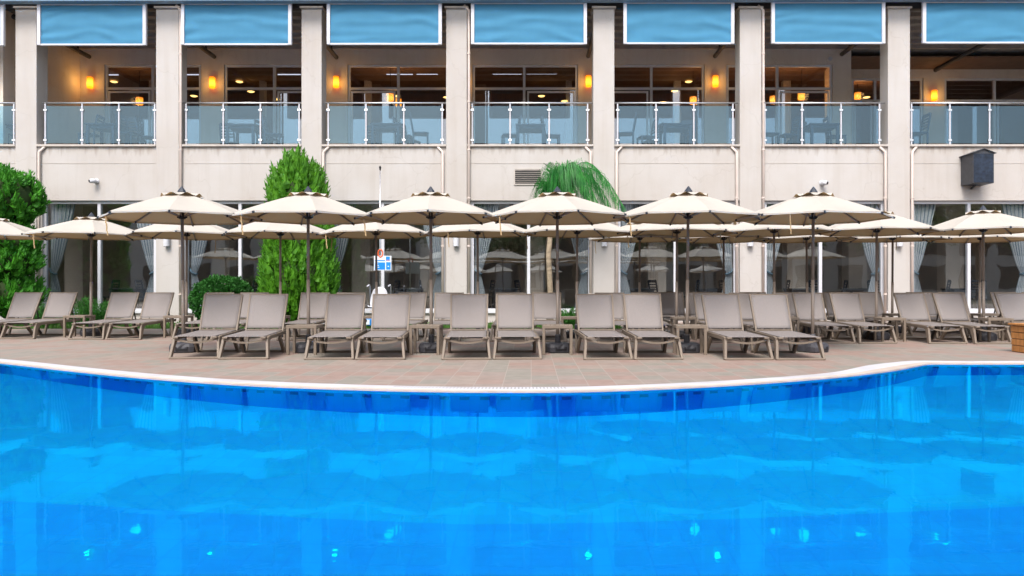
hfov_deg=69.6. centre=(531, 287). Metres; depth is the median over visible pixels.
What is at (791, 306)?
sun lounger
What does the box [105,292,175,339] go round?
sun lounger
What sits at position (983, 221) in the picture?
parasol
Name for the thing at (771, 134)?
dining chair
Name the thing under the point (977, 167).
wall box
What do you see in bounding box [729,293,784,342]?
sun lounger
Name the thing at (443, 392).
pool wall
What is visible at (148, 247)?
curtain
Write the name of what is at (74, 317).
side table
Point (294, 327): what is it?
side table
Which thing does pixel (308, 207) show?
parasol
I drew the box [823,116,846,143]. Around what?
dining chair
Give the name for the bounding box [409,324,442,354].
side table
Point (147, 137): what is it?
dining chair
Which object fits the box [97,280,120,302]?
dining chair
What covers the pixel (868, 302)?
sun lounger
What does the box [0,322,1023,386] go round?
pool deck
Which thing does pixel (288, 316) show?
side table
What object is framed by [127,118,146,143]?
dining chair
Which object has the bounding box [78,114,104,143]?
dining chair
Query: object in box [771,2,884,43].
roll shade
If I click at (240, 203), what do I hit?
window frame
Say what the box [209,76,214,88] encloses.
wall lamp
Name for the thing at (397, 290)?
dining table
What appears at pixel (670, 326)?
sun lounger
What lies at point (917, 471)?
water
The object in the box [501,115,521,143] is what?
dining chair
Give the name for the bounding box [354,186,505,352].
parasol
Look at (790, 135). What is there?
dining chair
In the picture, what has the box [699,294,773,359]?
sun lounger
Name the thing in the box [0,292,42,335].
sun lounger
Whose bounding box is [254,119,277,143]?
dining chair
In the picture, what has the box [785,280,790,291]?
dining chair
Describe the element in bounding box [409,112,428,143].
dining chair
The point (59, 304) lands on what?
sun lounger
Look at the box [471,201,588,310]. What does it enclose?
window frame
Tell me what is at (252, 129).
dining table
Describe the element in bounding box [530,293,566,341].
sun lounger
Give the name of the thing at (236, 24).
roll shade
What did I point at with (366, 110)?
glass railing
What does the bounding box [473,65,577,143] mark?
window frame
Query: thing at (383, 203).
window frame
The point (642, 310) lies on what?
sun lounger
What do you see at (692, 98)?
pendant lamp
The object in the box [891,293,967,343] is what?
sun lounger
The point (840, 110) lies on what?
glass railing
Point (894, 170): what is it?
hotel building
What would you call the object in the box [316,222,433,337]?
parasol
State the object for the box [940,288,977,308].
dining table
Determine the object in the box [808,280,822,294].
dining chair
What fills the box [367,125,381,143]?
dining chair
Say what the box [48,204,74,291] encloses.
curtain
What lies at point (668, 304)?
sun lounger
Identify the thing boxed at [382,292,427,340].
sun lounger
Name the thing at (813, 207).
parasol
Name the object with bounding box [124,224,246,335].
parasol
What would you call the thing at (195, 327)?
sun lounger
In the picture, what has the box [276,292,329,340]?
sun lounger
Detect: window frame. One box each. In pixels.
[43,201,155,310]
[105,65,200,143]
[188,201,267,310]
[225,65,301,143]
[338,201,444,310]
[348,65,445,143]
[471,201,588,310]
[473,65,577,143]
[614,65,703,143]
[618,201,734,292]
[726,65,831,143]
[765,201,883,310]
[852,78,922,143]
[914,201,1023,310]
[945,78,1023,143]
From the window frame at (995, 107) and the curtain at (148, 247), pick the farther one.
the window frame at (995, 107)
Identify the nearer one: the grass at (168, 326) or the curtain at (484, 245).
the grass at (168, 326)
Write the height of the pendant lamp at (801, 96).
1.301 m
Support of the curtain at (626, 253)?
hanging from the hotel building
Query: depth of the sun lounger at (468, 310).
13.13 m
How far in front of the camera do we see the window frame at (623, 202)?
24.66 m
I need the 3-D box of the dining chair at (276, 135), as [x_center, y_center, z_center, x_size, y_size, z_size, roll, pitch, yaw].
[-8.961,-5.348,25.496,0.656,1.257,0.561,0,0,-5]
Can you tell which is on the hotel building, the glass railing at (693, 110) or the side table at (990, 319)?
the glass railing at (693, 110)
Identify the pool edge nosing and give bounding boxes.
[0,361,1023,392]
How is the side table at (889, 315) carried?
on the pool deck
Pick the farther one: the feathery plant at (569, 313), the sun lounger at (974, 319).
the feathery plant at (569, 313)
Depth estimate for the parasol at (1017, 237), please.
19.12 m
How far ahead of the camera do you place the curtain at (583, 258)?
24.86 m
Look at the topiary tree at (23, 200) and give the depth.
21.97 m
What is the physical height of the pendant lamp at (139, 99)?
1.442 m
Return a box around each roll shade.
[0,4,4,45]
[37,4,146,45]
[181,4,291,45]
[327,3,441,44]
[471,3,586,44]
[623,2,733,44]
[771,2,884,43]
[922,2,1023,43]
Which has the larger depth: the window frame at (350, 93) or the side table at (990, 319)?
the window frame at (350, 93)
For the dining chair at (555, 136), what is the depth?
25.45 m
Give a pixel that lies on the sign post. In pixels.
(384, 262)
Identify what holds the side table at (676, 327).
on the pool deck
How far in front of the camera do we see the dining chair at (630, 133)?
25.08 m
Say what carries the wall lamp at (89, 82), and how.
attached to the hotel building
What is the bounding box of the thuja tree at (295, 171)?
[255,143,343,321]
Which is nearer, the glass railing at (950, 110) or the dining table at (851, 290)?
the glass railing at (950, 110)
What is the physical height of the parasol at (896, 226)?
2.976 m
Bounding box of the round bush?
[188,273,253,319]
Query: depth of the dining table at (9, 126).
25.24 m
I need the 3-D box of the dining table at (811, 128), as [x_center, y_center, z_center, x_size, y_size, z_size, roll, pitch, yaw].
[10.040,-5.178,25.600,1.025,0.915,0.976,0,0,0]
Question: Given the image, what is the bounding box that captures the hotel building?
[0,0,1023,322]
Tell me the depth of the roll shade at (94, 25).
24.22 m
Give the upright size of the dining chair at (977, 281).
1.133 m
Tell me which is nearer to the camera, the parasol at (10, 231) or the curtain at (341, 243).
the parasol at (10, 231)
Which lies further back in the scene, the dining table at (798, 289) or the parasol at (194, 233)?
the dining table at (798, 289)
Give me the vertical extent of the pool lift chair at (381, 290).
1.262 m
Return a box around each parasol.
[0,218,57,334]
[21,212,155,335]
[97,186,262,352]
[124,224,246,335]
[221,222,338,336]
[226,186,383,352]
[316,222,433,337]
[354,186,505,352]
[419,222,535,337]
[482,186,628,352]
[519,223,632,338]
[587,223,691,328]
[613,186,762,352]
[617,223,737,338]
[671,223,772,328]
[713,222,838,339]
[735,187,894,352]
[752,235,857,332]
[815,206,945,339]
[836,235,951,332]
[916,205,1023,340]
[922,233,1023,329]
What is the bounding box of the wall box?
[960,148,995,189]
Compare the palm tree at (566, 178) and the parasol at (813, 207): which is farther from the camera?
the palm tree at (566, 178)
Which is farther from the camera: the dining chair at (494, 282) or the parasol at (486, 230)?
the dining chair at (494, 282)
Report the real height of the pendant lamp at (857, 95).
0.701 m
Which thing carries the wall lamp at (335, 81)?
attached to the hotel building
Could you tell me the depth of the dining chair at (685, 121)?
26.29 m
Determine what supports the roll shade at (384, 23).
attached to the hotel building
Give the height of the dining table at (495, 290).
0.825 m
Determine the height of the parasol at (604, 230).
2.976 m
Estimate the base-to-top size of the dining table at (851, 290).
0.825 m
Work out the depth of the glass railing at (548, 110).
24.60 m
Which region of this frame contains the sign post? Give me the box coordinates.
[374,166,390,286]
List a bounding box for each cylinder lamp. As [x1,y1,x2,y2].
[163,239,169,246]
[453,238,458,246]
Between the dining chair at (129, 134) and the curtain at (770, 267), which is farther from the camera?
the dining chair at (129, 134)
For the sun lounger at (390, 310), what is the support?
on the pool deck
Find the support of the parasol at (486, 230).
on the pool deck
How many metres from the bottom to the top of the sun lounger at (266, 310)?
1.057 m
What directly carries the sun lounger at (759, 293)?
on the pool deck
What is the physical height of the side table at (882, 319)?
0.510 m
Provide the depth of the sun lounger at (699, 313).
16.84 m
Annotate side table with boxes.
[63,315,94,336]
[163,315,193,337]
[262,315,289,337]
[286,324,322,354]
[364,316,385,338]
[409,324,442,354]
[542,324,572,354]
[561,316,584,339]
[670,317,696,340]
[673,324,706,354]
[769,317,798,339]
[873,317,905,341]
[882,313,909,333]
[970,313,1000,332]
[978,317,1013,341]
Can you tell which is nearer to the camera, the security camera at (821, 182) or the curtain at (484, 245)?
the security camera at (821, 182)
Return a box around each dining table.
[5,124,15,144]
[84,123,126,143]
[108,288,146,298]
[225,124,263,143]
[370,123,402,143]
[394,288,423,293]
[493,288,517,308]
[516,124,545,143]
[629,288,654,292]
[658,123,692,143]
[696,288,722,292]
[783,288,817,292]
[800,123,839,143]
[840,288,867,292]
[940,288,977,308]
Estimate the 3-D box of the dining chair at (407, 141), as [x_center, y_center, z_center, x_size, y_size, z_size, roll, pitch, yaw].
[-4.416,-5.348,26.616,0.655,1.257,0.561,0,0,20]
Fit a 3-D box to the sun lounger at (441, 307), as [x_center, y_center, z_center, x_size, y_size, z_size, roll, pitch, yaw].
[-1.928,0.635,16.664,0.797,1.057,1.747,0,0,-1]
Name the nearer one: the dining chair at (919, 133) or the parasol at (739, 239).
the parasol at (739, 239)
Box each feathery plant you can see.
[25,303,60,327]
[61,294,108,325]
[93,302,116,325]
[555,306,574,326]
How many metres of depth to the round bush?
22.81 m
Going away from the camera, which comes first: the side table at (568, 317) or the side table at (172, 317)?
the side table at (568, 317)
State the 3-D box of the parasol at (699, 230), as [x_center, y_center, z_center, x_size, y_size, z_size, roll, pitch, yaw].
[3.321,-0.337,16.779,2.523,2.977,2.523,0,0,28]
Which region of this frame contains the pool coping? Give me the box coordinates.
[0,359,1023,388]
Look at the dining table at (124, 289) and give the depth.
26.03 m
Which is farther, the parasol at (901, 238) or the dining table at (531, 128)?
the dining table at (531, 128)
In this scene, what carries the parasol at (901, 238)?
on the pool deck
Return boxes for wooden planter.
[1008,323,1023,352]
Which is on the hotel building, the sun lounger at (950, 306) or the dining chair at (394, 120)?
the dining chair at (394, 120)
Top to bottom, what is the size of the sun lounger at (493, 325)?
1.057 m
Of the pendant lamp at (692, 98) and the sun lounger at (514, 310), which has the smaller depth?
the sun lounger at (514, 310)
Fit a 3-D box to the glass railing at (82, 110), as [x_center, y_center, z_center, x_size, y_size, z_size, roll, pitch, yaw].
[-14.442,-5.499,24.617,3.828,1.437,0.065,0,0,0]
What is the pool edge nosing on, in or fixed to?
on the pool deck
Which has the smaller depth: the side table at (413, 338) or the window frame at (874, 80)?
the side table at (413, 338)
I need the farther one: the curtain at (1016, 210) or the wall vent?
the curtain at (1016, 210)
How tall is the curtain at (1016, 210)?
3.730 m
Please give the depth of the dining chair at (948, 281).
26.12 m
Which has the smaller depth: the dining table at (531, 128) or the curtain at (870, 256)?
the curtain at (870, 256)
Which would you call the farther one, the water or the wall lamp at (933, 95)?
the wall lamp at (933, 95)
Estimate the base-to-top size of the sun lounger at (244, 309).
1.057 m
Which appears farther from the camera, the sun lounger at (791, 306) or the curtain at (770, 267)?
the curtain at (770, 267)
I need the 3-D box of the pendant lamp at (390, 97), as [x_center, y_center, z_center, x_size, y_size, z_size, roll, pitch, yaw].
[-5.930,-8.586,31.000,0.275,1.407,0.275,0,0,0]
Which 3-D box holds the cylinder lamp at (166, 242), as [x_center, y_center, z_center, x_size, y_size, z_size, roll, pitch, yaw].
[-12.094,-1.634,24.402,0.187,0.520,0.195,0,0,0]
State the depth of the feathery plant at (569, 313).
21.30 m
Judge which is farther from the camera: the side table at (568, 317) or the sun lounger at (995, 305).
the sun lounger at (995, 305)
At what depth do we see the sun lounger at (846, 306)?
16.54 m
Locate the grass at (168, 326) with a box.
[2,319,621,328]
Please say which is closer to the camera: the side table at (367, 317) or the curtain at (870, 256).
the side table at (367, 317)
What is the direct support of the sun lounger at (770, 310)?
on the pool deck
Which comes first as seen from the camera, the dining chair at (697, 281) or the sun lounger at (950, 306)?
the sun lounger at (950, 306)
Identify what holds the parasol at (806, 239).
on the pool deck
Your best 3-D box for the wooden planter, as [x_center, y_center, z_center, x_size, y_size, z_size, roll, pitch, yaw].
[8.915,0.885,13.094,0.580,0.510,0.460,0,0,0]
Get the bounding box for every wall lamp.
[87,76,92,88]
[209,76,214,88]
[333,76,338,87]
[586,75,590,86]
[713,75,717,86]
[931,90,936,100]
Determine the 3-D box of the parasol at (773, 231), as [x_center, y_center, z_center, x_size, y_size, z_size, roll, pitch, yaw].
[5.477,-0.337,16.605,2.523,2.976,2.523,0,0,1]
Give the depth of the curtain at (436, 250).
24.86 m
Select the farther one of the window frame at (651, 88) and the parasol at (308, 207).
the window frame at (651, 88)
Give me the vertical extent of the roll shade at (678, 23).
1.431 m
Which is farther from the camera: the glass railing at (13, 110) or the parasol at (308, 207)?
the glass railing at (13, 110)
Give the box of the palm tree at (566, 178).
[529,158,625,319]
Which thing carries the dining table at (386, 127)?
on the hotel building
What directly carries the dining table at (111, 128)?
on the hotel building
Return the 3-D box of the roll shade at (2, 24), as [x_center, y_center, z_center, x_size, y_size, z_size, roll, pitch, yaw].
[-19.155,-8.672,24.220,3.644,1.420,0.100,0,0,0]
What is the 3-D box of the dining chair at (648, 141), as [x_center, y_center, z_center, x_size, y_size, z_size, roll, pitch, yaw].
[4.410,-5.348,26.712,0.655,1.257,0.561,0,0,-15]
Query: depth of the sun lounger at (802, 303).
16.58 m
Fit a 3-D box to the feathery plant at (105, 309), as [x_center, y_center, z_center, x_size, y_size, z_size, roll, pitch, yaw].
[-12.430,0.764,21.498,1.261,0.781,0.882,0,0,0]
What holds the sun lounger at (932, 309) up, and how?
on the pool deck
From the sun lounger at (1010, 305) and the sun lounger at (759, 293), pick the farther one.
the sun lounger at (759, 293)
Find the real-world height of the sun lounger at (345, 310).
1.057 m
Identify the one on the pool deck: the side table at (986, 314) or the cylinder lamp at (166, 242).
the side table at (986, 314)
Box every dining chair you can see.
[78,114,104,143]
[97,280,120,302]
[115,113,142,143]
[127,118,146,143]
[134,116,153,143]
[134,280,144,308]
[219,123,235,143]
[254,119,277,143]
[261,114,283,143]
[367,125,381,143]
[392,116,411,143]
[393,280,399,293]
[398,122,420,143]
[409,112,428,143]
[419,280,428,297]
[488,280,495,308]
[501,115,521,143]
[514,280,520,292]
[540,115,560,143]
[618,112,636,143]
[636,117,658,143]
[643,122,663,143]
[648,280,657,292]
[680,120,695,143]
[684,280,699,304]
[761,113,779,143]
[776,115,800,143]
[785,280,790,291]
[786,121,806,143]
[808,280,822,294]
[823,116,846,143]
[842,280,847,291]
[912,112,931,143]
[945,280,950,291]
[971,280,987,308]
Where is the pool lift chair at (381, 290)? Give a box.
[366,284,391,325]
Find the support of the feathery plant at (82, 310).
on the lawn at (249, 328)
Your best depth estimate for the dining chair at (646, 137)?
25.89 m
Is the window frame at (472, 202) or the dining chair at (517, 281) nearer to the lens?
the window frame at (472, 202)
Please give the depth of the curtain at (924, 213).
24.85 m
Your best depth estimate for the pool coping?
9.10 m
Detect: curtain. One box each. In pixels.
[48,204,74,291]
[137,223,153,291]
[189,240,207,305]
[333,204,355,291]
[423,225,440,308]
[474,204,498,293]
[571,238,587,308]
[620,204,644,293]
[716,243,732,293]
[767,204,779,293]
[861,204,878,291]
[914,204,935,291]
[1001,204,1023,292]
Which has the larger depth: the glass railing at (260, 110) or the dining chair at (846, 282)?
the dining chair at (846, 282)
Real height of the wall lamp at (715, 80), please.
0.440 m
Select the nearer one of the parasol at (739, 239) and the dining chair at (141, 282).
the parasol at (739, 239)
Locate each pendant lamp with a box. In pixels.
[136,71,142,104]
[387,68,393,101]
[690,96,695,104]
[770,95,774,101]
[798,69,804,99]
[854,84,860,99]
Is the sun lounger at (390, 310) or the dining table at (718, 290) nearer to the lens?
the sun lounger at (390, 310)
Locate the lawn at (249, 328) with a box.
[3,323,620,328]
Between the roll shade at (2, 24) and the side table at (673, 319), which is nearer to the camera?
the side table at (673, 319)
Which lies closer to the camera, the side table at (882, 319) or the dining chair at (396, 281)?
the side table at (882, 319)
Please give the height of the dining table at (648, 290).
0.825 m
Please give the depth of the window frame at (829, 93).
29.44 m
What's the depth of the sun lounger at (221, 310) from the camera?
13.27 m
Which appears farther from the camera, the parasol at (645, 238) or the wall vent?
the wall vent
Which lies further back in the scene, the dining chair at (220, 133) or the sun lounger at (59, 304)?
the dining chair at (220, 133)
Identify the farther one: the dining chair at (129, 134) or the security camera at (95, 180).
the dining chair at (129, 134)
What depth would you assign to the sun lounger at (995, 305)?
19.22 m
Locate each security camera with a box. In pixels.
[88,178,98,183]
[819,180,828,185]
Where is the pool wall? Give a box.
[6,364,914,392]
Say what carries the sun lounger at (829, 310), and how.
on the pool deck
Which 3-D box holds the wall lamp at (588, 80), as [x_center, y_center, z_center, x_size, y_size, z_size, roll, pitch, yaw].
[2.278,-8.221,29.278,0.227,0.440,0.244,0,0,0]
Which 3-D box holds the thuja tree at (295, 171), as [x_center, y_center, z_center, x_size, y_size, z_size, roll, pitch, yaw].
[-7.202,-1.683,22.630,2.675,5.697,2.107,0,0,0]
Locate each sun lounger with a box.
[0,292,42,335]
[0,292,80,338]
[68,292,139,339]
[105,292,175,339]
[168,294,244,358]
[171,292,233,339]
[210,292,268,339]
[218,294,288,359]
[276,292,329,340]
[304,294,366,359]
[317,292,366,340]
[355,294,410,359]
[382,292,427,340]
[424,292,463,341]
[441,294,490,359]
[490,293,526,341]
[493,294,541,359]
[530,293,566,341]
[574,294,632,359]
[594,293,633,341]
[622,294,683,359]
[631,293,672,341]
[657,292,699,335]
[689,292,726,334]
[693,293,744,342]
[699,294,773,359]
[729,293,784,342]
[739,292,787,330]
[747,294,825,359]
[772,292,823,335]
[792,293,855,343]
[822,292,872,335]
[827,293,897,343]
[854,292,912,335]
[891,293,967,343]
[906,292,970,335]
[931,293,1011,343]
[937,292,1004,335]
[989,292,1023,331]
[991,293,1023,339]
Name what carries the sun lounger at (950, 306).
on the pool deck
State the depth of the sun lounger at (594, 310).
13.13 m
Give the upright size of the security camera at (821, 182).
0.191 m
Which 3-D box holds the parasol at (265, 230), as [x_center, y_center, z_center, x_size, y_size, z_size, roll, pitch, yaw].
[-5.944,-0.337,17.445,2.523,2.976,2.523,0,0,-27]
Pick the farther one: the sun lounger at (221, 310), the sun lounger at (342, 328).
the sun lounger at (342, 328)
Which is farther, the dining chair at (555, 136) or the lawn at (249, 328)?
the dining chair at (555, 136)
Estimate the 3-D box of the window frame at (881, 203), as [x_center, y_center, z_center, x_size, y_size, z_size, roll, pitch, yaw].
[9.803,-1.065,24.715,4.028,3.710,0.130,0,0,0]
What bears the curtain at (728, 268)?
hanging from the hotel building
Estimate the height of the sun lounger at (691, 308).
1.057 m
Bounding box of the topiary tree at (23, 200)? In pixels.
[0,162,52,318]
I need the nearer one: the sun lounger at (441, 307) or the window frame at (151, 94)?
the sun lounger at (441, 307)
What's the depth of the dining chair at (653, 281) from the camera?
26.20 m
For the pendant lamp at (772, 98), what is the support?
hanging from the hotel building
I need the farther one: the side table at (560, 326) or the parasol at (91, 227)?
the parasol at (91, 227)
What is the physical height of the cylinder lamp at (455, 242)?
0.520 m
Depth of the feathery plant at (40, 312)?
21.13 m
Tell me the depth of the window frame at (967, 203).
24.66 m
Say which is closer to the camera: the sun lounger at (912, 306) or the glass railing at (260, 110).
the sun lounger at (912, 306)
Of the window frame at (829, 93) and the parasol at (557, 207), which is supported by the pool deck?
the parasol at (557, 207)
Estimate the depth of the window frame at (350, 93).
29.45 m
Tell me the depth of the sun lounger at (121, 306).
17.73 m
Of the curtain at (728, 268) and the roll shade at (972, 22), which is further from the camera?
the curtain at (728, 268)
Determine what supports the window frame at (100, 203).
in the hotel building
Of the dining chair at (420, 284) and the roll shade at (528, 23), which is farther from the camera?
the dining chair at (420, 284)
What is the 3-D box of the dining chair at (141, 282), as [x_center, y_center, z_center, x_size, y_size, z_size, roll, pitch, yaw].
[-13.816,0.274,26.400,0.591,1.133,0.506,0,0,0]
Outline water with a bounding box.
[0,364,1023,575]
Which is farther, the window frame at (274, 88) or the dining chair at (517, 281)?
the window frame at (274, 88)
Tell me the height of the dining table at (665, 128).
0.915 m
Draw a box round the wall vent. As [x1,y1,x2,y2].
[514,169,541,184]
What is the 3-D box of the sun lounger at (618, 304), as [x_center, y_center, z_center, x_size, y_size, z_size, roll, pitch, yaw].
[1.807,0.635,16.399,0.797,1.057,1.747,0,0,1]
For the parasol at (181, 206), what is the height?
2.978 m
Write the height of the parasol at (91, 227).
2.976 m
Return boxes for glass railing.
[0,102,15,143]
[42,102,155,143]
[182,102,301,143]
[324,102,445,143]
[470,102,592,143]
[614,102,737,143]
[765,102,885,143]
[910,102,1023,143]
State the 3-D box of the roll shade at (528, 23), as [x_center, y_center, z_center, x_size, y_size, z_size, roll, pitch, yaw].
[-0.074,-8.718,24.220,3.812,1.428,0.100,0,0,0]
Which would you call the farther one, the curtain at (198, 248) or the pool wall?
the curtain at (198, 248)
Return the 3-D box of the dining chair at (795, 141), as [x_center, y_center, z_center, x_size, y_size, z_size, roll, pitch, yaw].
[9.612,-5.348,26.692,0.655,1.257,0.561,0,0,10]
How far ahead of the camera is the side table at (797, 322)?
15.97 m
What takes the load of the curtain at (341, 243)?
hanging from the hotel building
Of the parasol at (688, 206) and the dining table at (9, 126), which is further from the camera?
the dining table at (9, 126)

